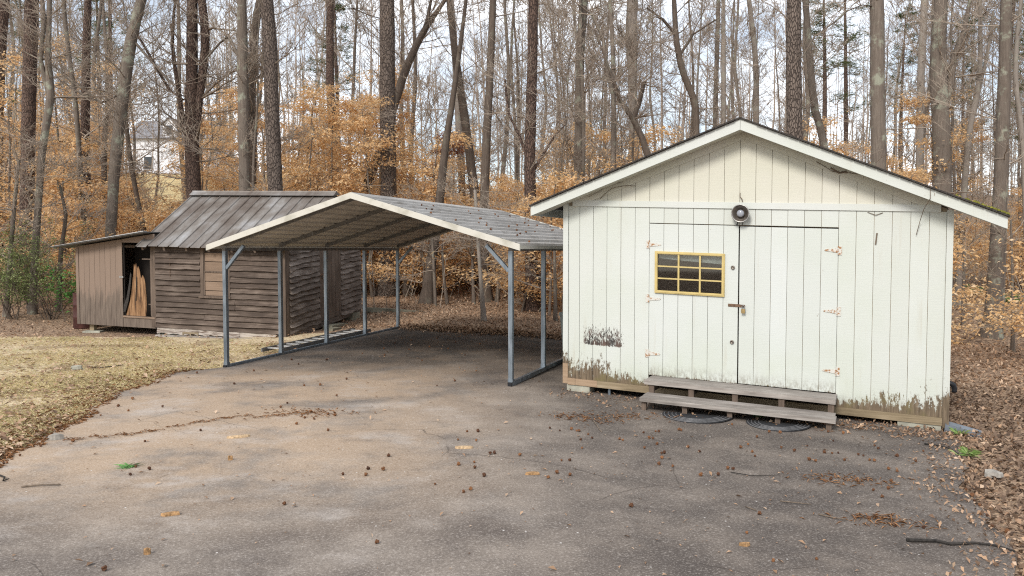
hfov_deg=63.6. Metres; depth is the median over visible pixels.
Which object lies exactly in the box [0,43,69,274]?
beech sapling
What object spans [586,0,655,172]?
bare tree
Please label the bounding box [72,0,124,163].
pine tree
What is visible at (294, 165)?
beech sapling
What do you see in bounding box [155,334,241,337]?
sill plank
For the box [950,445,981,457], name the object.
grass tuft
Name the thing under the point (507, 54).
bare tree
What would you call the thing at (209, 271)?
window
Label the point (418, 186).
beech sapling
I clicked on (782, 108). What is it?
bare tree
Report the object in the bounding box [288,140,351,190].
beech sapling
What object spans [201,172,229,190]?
beech sapling
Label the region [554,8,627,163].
bare tree
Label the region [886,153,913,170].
beech sapling
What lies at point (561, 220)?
beech sapling
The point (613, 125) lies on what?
slim tree
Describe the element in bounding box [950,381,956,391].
drain pipe
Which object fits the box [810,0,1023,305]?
tree
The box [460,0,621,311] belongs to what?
pine tree
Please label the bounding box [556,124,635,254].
beech sapling
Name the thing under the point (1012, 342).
sapling
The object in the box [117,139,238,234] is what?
beech sapling
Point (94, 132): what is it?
beech sapling
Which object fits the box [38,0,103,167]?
bare tree
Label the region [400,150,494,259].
beech sapling
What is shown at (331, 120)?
beech sapling
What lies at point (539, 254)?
beech sapling
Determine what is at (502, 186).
beech sapling
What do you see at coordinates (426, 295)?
tree
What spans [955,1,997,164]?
bare tree
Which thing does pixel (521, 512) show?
leaf scraps
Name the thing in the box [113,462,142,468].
pine sprig
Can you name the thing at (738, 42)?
bare tree
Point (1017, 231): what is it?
beech sapling
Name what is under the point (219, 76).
bare tree
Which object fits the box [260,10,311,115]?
bare tree
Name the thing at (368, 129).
beech sapling
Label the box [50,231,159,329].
lean to
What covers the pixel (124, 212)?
beech sapling
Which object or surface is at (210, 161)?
beech sapling
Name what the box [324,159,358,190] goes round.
beech sapling
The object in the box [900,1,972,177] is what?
bare tree
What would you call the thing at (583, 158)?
bare tree
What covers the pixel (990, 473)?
stone
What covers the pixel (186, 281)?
old shed
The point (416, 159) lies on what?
beech sapling
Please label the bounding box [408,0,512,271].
tree
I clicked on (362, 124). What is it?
beech sapling
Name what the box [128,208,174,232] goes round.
beech sapling
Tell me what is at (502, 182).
beech sapling
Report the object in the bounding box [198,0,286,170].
bare tree
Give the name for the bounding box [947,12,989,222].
pine tree
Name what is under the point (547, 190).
beech sapling
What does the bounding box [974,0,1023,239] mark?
pine tree
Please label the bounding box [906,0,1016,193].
bare tree
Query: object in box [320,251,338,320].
door
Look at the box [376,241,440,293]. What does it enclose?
sapling
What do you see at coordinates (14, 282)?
evergreen shrub
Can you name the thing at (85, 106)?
tree
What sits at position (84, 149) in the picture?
beech sapling
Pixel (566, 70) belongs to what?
bare tree
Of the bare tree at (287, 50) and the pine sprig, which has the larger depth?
the bare tree at (287, 50)
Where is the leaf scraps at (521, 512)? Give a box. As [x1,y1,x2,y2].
[12,335,1011,575]
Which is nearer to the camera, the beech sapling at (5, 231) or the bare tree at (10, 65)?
the beech sapling at (5, 231)
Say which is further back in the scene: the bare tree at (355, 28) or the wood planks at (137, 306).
the bare tree at (355, 28)
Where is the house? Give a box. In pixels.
[130,116,228,173]
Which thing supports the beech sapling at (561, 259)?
on the ground at (58, 323)
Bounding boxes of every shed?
[135,191,362,336]
[529,117,1009,427]
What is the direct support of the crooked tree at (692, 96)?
on the ground at (58, 323)
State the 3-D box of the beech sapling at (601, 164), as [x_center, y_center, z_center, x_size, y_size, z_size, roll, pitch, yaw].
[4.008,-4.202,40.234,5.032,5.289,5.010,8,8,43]
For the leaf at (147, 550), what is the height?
0.044 m
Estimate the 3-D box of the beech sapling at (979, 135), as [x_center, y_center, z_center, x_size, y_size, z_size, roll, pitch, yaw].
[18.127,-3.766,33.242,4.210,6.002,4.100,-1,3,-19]
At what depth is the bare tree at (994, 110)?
84.62 m
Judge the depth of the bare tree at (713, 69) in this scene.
25.59 m
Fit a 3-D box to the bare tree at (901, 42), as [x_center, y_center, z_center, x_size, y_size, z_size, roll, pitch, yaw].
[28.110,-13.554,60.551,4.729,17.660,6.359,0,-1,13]
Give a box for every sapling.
[0,31,127,257]
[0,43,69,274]
[0,104,100,316]
[0,111,56,238]
[0,135,134,281]
[0,136,134,311]
[0,138,80,258]
[0,141,20,264]
[0,145,136,297]
[0,179,98,282]
[0,198,18,268]
[1,116,149,285]
[4,123,157,246]
[5,203,104,292]
[6,107,65,165]
[11,119,146,193]
[33,197,125,292]
[41,126,62,142]
[49,78,175,219]
[54,169,107,243]
[55,114,172,229]
[70,95,142,201]
[71,167,139,249]
[71,182,151,231]
[73,56,163,201]
[73,122,167,224]
[75,204,136,279]
[82,50,221,230]
[90,147,156,232]
[95,189,155,233]
[96,176,165,231]
[96,217,134,234]
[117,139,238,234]
[122,206,172,231]
[125,184,163,228]
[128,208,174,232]
[135,101,237,197]
[165,75,323,205]
[169,126,238,196]
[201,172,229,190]
[207,103,310,190]
[209,140,258,190]
[231,133,326,190]
[251,154,378,258]
[256,78,357,190]
[256,178,298,190]
[257,123,418,279]
[258,89,379,194]
[283,112,358,190]
[284,132,325,189]
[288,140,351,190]
[299,105,422,256]
[309,94,435,296]
[318,105,429,250]
[320,65,430,196]
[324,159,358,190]
[327,92,422,273]
[332,184,384,285]
[362,186,466,284]
[362,232,468,290]
[367,128,490,284]
[367,195,470,282]
[367,196,474,305]
[368,128,422,192]
[373,171,426,272]
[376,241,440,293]
[377,179,432,260]
[378,246,457,292]
[383,179,498,294]
[399,153,476,255]
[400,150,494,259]
[400,193,429,295]
[407,123,496,197]
[409,237,463,288]
[412,162,469,201]
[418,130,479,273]
[418,194,495,303]
[419,134,468,198]
[427,166,540,320]
[437,191,469,282]
[438,200,497,282]
[446,168,591,315]
[446,189,516,245]
[448,146,518,274]
[451,178,552,284]
[453,233,516,303]
[457,183,515,242]
[464,214,523,292]
[476,212,562,311]
[477,245,524,296]
[487,193,562,320]
[488,245,561,300]
[489,171,516,204]
[489,172,523,199]
[489,179,561,284]
[490,187,564,284]
[505,207,562,302]
[515,223,562,310]
[519,139,589,218]
[520,118,604,220]
[537,122,596,189]
[538,146,589,195]
[543,125,629,187]
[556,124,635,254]
[585,148,610,173]
[587,121,689,172]
[593,135,652,173]
[802,111,856,154]
[830,137,867,157]
[849,141,870,162]
[862,88,1014,247]
[865,151,907,177]
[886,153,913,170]
[886,167,965,275]
[892,165,979,259]
[924,117,1008,247]
[951,238,1023,343]
[951,239,1023,327]
[951,272,970,344]
[952,187,1020,324]
[953,150,1023,351]
[953,221,1023,298]
[954,218,1021,287]
[966,184,1023,289]
[973,198,1023,272]
[977,237,1023,283]
[984,195,1023,265]
[984,211,1017,257]
[1007,219,1023,271]
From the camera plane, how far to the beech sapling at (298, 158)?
27.22 m
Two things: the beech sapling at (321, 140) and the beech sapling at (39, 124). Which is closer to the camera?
the beech sapling at (321, 140)
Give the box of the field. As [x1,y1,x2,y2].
[128,173,291,225]
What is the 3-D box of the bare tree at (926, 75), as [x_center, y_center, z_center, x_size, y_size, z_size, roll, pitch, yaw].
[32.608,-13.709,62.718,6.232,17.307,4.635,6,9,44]
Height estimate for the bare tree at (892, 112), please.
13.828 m
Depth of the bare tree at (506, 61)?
66.51 m
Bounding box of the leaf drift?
[393,323,1023,575]
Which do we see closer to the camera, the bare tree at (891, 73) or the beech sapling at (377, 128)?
the beech sapling at (377, 128)
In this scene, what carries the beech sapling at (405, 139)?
on the ground at (58, 323)
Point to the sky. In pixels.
(668, 9)
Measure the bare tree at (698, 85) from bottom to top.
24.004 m
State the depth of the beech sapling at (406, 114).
30.26 m
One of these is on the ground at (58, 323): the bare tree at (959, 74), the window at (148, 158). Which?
the bare tree at (959, 74)
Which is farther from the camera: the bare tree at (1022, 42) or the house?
the house
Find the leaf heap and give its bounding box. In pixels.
[227,434,249,438]
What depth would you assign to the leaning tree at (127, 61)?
23.67 m
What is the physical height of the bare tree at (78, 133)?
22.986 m
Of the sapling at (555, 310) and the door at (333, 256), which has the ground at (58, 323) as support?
the sapling at (555, 310)
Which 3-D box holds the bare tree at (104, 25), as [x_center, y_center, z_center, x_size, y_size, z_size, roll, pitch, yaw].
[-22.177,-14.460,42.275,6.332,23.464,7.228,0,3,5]
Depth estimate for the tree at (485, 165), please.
24.27 m
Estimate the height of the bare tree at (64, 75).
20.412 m
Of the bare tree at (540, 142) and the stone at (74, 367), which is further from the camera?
the bare tree at (540, 142)
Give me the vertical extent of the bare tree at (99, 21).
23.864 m
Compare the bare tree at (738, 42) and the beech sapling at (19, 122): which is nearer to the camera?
the beech sapling at (19, 122)
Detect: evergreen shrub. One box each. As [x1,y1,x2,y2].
[0,216,95,319]
[0,219,65,319]
[0,238,56,308]
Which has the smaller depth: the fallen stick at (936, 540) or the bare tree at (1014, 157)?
the fallen stick at (936, 540)
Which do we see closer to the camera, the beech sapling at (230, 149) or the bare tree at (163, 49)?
the beech sapling at (230, 149)
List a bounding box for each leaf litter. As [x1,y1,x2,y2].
[933,385,1023,573]
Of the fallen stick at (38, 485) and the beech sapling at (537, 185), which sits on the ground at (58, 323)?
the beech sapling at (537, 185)
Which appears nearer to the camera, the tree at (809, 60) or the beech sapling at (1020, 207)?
the tree at (809, 60)
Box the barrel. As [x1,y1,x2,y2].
[72,293,98,328]
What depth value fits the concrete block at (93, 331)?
19.20 m
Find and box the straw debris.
[0,332,956,535]
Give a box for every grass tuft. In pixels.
[949,427,970,434]
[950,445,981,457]
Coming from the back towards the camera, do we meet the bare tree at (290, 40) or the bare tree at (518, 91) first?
the bare tree at (290, 40)
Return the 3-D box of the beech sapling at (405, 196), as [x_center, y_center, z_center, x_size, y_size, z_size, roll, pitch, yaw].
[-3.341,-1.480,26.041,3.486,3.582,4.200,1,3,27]
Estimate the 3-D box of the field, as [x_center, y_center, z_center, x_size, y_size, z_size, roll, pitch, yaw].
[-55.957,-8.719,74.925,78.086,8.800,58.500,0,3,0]
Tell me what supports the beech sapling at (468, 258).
on the ground at (58, 323)
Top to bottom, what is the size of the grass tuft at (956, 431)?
0.067 m
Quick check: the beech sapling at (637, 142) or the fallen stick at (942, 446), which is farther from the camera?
the beech sapling at (637, 142)
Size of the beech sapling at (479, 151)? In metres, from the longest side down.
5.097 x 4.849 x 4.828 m
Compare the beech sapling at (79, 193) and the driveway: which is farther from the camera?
the beech sapling at (79, 193)
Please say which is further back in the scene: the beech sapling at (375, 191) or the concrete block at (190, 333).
the beech sapling at (375, 191)
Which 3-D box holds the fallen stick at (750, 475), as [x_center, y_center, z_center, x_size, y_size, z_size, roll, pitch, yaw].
[2.209,1.689,7.477,0.435,0.019,0.074,0,3,7]
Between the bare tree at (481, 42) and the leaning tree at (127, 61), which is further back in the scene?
the bare tree at (481, 42)
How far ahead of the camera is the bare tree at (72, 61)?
70.13 m
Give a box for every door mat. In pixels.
[662,411,732,423]
[746,419,810,431]
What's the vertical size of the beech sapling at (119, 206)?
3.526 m
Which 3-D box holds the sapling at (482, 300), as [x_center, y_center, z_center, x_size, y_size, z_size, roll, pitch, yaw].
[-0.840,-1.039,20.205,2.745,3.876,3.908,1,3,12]
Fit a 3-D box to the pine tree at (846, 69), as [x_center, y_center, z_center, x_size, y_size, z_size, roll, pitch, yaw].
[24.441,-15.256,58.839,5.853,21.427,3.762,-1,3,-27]
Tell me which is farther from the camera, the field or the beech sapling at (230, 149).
the field
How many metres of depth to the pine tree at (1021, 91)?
55.51 m
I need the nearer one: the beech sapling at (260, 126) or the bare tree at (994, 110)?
the beech sapling at (260, 126)
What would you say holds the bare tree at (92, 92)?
on the ground at (58, 323)
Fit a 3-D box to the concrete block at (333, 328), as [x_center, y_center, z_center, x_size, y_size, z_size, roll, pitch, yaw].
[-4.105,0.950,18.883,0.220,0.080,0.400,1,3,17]
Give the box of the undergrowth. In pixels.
[0,170,1023,311]
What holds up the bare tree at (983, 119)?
on the ground at (58, 323)
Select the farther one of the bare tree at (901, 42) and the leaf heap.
the bare tree at (901, 42)
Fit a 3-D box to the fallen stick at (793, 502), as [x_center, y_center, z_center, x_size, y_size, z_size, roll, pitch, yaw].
[2.275,1.721,6.617,0.236,0.014,0.021,1,3,18]
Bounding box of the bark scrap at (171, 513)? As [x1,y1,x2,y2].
[160,511,179,516]
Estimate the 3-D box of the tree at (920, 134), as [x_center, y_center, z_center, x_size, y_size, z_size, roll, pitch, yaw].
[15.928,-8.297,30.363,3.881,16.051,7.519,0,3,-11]
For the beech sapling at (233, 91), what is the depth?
30.50 m
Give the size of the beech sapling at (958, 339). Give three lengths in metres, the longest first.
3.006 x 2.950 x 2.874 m
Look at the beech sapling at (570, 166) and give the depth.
32.78 m
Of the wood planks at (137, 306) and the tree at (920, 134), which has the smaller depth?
the wood planks at (137, 306)
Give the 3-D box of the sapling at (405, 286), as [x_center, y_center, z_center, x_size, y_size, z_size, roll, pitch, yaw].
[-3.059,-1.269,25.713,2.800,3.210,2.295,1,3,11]
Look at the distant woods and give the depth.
81.68 m
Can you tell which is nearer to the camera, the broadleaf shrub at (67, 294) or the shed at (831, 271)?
the shed at (831, 271)
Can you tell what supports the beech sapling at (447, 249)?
on the ground at (58, 323)
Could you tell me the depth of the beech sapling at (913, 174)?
21.28 m
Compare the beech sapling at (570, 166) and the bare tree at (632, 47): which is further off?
the beech sapling at (570, 166)
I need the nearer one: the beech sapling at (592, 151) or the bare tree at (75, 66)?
the beech sapling at (592, 151)
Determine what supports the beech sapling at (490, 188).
on the ground at (58, 323)
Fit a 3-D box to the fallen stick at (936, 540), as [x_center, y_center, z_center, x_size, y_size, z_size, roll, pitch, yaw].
[3.094,1.768,5.722,0.682,0.037,0.113,1,3,14]
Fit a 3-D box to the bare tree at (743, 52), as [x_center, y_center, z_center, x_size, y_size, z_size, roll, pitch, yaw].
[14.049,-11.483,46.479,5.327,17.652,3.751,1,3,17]
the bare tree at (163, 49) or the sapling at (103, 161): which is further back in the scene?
the bare tree at (163, 49)
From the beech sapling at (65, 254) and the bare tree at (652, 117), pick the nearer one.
the beech sapling at (65, 254)
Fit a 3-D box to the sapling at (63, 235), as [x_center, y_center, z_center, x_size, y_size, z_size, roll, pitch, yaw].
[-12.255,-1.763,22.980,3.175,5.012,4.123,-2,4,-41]
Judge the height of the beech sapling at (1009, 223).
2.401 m
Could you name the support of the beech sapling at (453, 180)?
on the ground at (58, 323)
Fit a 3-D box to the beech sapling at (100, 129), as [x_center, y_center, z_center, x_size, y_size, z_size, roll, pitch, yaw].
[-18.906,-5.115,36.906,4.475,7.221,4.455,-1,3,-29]
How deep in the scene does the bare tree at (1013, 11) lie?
25.34 m
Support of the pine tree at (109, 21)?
on the ground at (58, 323)
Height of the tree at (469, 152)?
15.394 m
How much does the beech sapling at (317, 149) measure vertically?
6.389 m
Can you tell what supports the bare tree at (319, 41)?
on the ground at (58, 323)
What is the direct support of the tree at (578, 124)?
on the ground at (58, 323)
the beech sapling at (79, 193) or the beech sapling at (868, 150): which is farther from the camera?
the beech sapling at (868, 150)
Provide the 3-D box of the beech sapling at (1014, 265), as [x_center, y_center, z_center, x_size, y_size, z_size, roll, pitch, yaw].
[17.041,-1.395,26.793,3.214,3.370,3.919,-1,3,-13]
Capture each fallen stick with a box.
[21,484,60,487]
[731,472,770,475]
[780,500,810,504]
[818,513,844,519]
[906,538,1014,551]
[924,443,962,458]
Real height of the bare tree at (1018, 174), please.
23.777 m
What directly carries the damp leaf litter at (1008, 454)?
on the ground at (58, 323)
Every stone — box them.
[48,433,63,439]
[71,365,82,369]
[984,469,1003,477]
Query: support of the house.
on the ground at (58, 323)
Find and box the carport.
[206,192,562,386]
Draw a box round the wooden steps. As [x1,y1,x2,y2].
[639,375,836,430]
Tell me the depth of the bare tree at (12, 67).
35.87 m
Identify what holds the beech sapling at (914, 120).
on the ground at (58, 323)
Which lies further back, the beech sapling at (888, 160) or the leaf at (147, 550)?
the beech sapling at (888, 160)
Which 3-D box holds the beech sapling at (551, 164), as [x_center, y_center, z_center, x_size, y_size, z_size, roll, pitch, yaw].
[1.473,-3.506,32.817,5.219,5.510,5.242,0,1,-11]
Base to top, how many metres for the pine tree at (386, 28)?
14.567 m
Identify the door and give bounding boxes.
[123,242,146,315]
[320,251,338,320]
[645,224,744,383]
[738,226,841,392]
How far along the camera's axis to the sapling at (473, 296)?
23.67 m
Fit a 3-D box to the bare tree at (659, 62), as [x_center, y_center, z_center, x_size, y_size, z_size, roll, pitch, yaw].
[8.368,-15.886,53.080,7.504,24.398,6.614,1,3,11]
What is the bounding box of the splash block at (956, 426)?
[944,422,982,437]
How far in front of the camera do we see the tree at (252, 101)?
26.57 m
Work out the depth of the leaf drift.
8.84 m
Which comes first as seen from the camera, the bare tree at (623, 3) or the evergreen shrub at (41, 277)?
the evergreen shrub at (41, 277)
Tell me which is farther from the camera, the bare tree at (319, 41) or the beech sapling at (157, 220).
the bare tree at (319, 41)
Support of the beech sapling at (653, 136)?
on the ground at (58, 323)
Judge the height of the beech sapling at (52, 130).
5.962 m
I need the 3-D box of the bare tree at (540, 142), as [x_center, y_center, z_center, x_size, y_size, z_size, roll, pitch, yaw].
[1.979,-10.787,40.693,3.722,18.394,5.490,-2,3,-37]
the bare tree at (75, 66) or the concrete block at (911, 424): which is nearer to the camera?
the concrete block at (911, 424)
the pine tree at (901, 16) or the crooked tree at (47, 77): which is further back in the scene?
the pine tree at (901, 16)
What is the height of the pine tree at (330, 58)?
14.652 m
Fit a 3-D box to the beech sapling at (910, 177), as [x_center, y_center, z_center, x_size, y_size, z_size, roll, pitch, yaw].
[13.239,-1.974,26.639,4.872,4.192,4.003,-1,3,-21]
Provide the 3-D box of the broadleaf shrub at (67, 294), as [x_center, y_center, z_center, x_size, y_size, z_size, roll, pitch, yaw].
[-11.244,0.177,20.906,1.504,1.466,1.204,0,3,0]
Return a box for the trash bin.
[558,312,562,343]
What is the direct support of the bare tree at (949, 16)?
on the ground at (58, 323)
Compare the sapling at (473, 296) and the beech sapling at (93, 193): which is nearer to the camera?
the sapling at (473, 296)
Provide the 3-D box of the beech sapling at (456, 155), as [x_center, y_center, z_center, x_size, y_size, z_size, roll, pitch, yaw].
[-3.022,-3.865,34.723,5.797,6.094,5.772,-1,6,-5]
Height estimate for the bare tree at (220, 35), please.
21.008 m
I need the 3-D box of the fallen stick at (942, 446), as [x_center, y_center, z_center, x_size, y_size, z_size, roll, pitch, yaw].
[4.592,1.712,8.660,0.160,0.021,0.683,0,3,-5]
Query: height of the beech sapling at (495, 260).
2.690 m
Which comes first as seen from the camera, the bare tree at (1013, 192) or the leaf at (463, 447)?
the leaf at (463, 447)
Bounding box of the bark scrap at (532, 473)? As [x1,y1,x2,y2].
[525,471,539,474]
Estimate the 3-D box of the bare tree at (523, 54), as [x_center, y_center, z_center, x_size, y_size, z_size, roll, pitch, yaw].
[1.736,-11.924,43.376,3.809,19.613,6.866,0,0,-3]
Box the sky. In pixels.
[4,0,1023,194]
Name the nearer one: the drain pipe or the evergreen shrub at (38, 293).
the drain pipe
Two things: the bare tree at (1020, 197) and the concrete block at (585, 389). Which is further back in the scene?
the bare tree at (1020, 197)
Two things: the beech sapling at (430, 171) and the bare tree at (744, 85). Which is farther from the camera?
the bare tree at (744, 85)
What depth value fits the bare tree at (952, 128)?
27.61 m
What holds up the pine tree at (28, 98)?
on the ground at (58, 323)
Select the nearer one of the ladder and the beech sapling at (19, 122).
the ladder
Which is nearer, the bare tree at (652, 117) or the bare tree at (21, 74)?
the bare tree at (652, 117)
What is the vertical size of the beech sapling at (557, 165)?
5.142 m
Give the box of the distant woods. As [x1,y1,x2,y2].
[4,0,1023,211]
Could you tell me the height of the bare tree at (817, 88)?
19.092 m
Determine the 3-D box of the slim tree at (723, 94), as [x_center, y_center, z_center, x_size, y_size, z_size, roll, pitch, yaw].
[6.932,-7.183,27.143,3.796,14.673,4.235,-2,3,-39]
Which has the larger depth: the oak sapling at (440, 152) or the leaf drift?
the oak sapling at (440, 152)
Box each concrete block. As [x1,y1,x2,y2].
[82,330,104,332]
[182,332,202,335]
[323,323,347,329]
[329,327,340,330]
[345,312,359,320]
[567,384,593,392]
[897,421,940,430]
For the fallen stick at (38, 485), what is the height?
0.017 m
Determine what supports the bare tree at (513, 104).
on the ground at (58, 323)
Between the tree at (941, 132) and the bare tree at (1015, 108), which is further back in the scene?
the bare tree at (1015, 108)
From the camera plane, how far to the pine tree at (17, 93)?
59.59 m
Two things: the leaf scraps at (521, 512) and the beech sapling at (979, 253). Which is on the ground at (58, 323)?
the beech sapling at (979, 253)
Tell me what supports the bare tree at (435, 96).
on the ground at (58, 323)
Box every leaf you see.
[143,547,150,554]
[455,446,472,448]
[739,542,749,546]
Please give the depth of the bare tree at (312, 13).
54.49 m
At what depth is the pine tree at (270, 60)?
22.59 m
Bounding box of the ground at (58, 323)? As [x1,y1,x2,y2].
[0,171,1023,575]
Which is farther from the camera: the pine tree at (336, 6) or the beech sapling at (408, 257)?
the pine tree at (336, 6)
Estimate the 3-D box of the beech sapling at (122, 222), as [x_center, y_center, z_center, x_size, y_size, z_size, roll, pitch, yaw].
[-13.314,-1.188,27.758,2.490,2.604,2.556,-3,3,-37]
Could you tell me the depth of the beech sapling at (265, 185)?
26.95 m
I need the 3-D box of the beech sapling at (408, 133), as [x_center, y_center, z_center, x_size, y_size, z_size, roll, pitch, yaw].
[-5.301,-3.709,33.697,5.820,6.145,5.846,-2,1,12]
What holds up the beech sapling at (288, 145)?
on the ground at (58, 323)
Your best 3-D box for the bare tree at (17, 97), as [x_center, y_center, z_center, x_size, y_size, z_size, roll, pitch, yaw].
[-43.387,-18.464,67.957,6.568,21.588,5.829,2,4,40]
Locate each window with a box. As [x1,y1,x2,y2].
[143,156,153,169]
[198,247,230,298]
[654,251,724,296]
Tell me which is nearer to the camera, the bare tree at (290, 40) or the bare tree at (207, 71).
the bare tree at (207, 71)
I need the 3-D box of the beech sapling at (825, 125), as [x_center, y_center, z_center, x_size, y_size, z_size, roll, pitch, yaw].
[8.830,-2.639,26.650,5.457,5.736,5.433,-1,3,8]
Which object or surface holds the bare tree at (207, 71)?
on the ground at (58, 323)
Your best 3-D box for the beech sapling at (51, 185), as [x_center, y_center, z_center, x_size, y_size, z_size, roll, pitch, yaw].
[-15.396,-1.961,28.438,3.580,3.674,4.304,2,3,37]
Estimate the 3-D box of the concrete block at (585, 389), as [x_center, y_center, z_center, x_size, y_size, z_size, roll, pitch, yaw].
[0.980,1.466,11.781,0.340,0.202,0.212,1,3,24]
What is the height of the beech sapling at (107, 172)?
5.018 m
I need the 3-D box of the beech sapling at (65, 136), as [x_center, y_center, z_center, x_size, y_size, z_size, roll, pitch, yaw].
[-16.434,-3.576,31.576,5.681,5.972,5.657,0,5,19]
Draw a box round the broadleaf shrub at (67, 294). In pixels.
[44,266,75,321]
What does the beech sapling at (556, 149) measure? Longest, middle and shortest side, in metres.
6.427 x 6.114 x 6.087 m
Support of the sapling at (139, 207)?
on the ground at (58, 323)
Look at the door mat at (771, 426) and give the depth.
9.65 m
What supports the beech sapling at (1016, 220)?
on the ground at (58, 323)
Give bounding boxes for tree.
[0,0,20,268]
[0,0,155,237]
[0,0,158,314]
[0,2,63,222]
[1,0,183,240]
[1,0,237,236]
[3,42,21,175]
[4,30,19,130]
[5,0,39,143]
[5,0,80,181]
[6,0,44,103]
[7,12,23,162]
[12,0,98,292]
[12,4,52,125]
[38,0,92,124]
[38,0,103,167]
[41,0,68,135]
[44,0,181,190]
[44,18,77,135]
[46,0,166,151]
[50,0,96,138]
[57,37,117,201]
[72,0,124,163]
[74,0,144,137]
[77,0,170,202]
[86,0,303,210]
[104,0,234,201]
[125,0,174,200]
[142,0,358,190]
[148,0,306,190]
[166,0,235,191]
[169,10,228,187]
[183,0,232,154]
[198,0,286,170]
[202,1,262,148]
[203,0,298,185]
[205,0,264,142]
[210,0,343,190]
[220,0,330,190]
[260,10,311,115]
[279,8,321,155]
[281,0,379,171]
[281,0,510,286]
[290,0,375,189]
[293,0,353,183]
[293,0,367,156]
[301,0,367,187]
[331,0,451,296]
[339,0,443,196]
[342,0,464,167]
[355,0,526,283]
[365,0,475,303]
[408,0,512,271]
[417,31,453,176]
[436,0,574,201]
[442,0,587,190]
[442,1,527,181]
[443,0,572,301]
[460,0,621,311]
[472,0,541,200]
[476,0,647,186]
[483,0,619,181]
[490,0,542,179]
[492,0,608,181]
[499,0,570,172]
[510,0,570,194]
[517,0,631,174]
[519,0,674,183]
[521,0,590,222]
[521,0,608,224]
[527,0,595,174]
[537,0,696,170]
[537,1,574,176]
[540,0,729,159]
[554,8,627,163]
[556,0,645,161]
[583,0,784,152]
[585,0,701,155]
[585,1,647,177]
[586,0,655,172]
[587,18,640,160]
[591,0,666,173]
[638,0,689,149]
[645,1,720,140]
[651,0,739,143]
[668,0,780,143]
[669,0,809,131]
[683,0,772,123]
[687,0,750,128]
[690,0,784,123]
[704,14,761,129]
[705,0,763,117]
[719,0,809,139]
[722,0,894,170]
[724,0,859,138]
[726,35,763,119]
[754,0,802,130]
[758,0,833,144]
[770,0,870,157]
[775,10,843,151]
[777,2,833,131]
[801,0,863,139]
[801,0,866,137]
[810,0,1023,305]
[817,0,869,154]
[852,0,1023,190]
[852,32,897,162]
[859,0,930,172]
[860,0,926,171]
[865,0,982,173]
[885,0,1023,339]
[885,3,919,175]
[889,0,995,283]
[898,0,1023,304]
[898,1,988,165]
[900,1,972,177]
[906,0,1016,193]
[909,34,991,234]
[947,2,966,125]
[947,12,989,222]
[950,1,1017,199]
[951,0,1023,234]
[953,0,1023,176]
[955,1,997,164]
[955,48,995,199]
[956,1,1023,273]
[958,5,1023,195]
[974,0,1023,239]
[985,2,1023,200]
[986,39,1022,160]
[989,0,1023,218]
[993,50,1023,152]
[1008,23,1023,210]
[1009,85,1023,183]
[1010,30,1023,140]
[1012,2,1023,111]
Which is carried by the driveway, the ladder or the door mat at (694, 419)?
the door mat at (694, 419)
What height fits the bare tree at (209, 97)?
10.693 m
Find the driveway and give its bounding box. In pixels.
[0,328,1016,575]
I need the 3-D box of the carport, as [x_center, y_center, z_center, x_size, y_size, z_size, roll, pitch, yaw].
[-1.314,-0.171,15.275,5.390,2.796,6.230,1,3,21]
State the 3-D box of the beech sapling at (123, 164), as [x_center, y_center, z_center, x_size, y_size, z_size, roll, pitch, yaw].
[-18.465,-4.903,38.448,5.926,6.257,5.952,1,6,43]
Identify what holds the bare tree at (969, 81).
on the ground at (58, 323)
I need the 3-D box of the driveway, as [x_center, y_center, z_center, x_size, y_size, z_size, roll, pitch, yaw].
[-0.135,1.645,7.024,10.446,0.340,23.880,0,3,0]
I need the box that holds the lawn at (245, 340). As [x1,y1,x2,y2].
[0,328,371,458]
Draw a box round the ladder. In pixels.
[261,328,370,351]
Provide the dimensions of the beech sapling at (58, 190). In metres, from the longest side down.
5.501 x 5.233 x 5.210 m
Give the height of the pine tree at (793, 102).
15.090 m
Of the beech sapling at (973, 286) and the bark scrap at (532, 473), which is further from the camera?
the beech sapling at (973, 286)
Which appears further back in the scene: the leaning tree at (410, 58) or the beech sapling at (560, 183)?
the leaning tree at (410, 58)
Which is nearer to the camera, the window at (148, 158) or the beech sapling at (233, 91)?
the beech sapling at (233, 91)
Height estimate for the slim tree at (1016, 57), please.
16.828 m
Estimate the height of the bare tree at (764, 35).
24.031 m
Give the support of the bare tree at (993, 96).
on the ground at (58, 323)
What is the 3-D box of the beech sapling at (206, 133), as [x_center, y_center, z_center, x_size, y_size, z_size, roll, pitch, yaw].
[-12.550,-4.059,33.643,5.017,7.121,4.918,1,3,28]
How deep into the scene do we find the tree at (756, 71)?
28.55 m
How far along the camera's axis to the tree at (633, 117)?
22.75 m
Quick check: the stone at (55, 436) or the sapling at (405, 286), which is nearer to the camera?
the stone at (55, 436)
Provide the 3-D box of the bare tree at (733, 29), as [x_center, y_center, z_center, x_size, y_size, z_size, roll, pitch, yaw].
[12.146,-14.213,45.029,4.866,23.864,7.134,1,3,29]
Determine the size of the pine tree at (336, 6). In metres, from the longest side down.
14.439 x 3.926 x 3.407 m
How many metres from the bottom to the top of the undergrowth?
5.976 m
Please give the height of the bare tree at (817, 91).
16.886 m

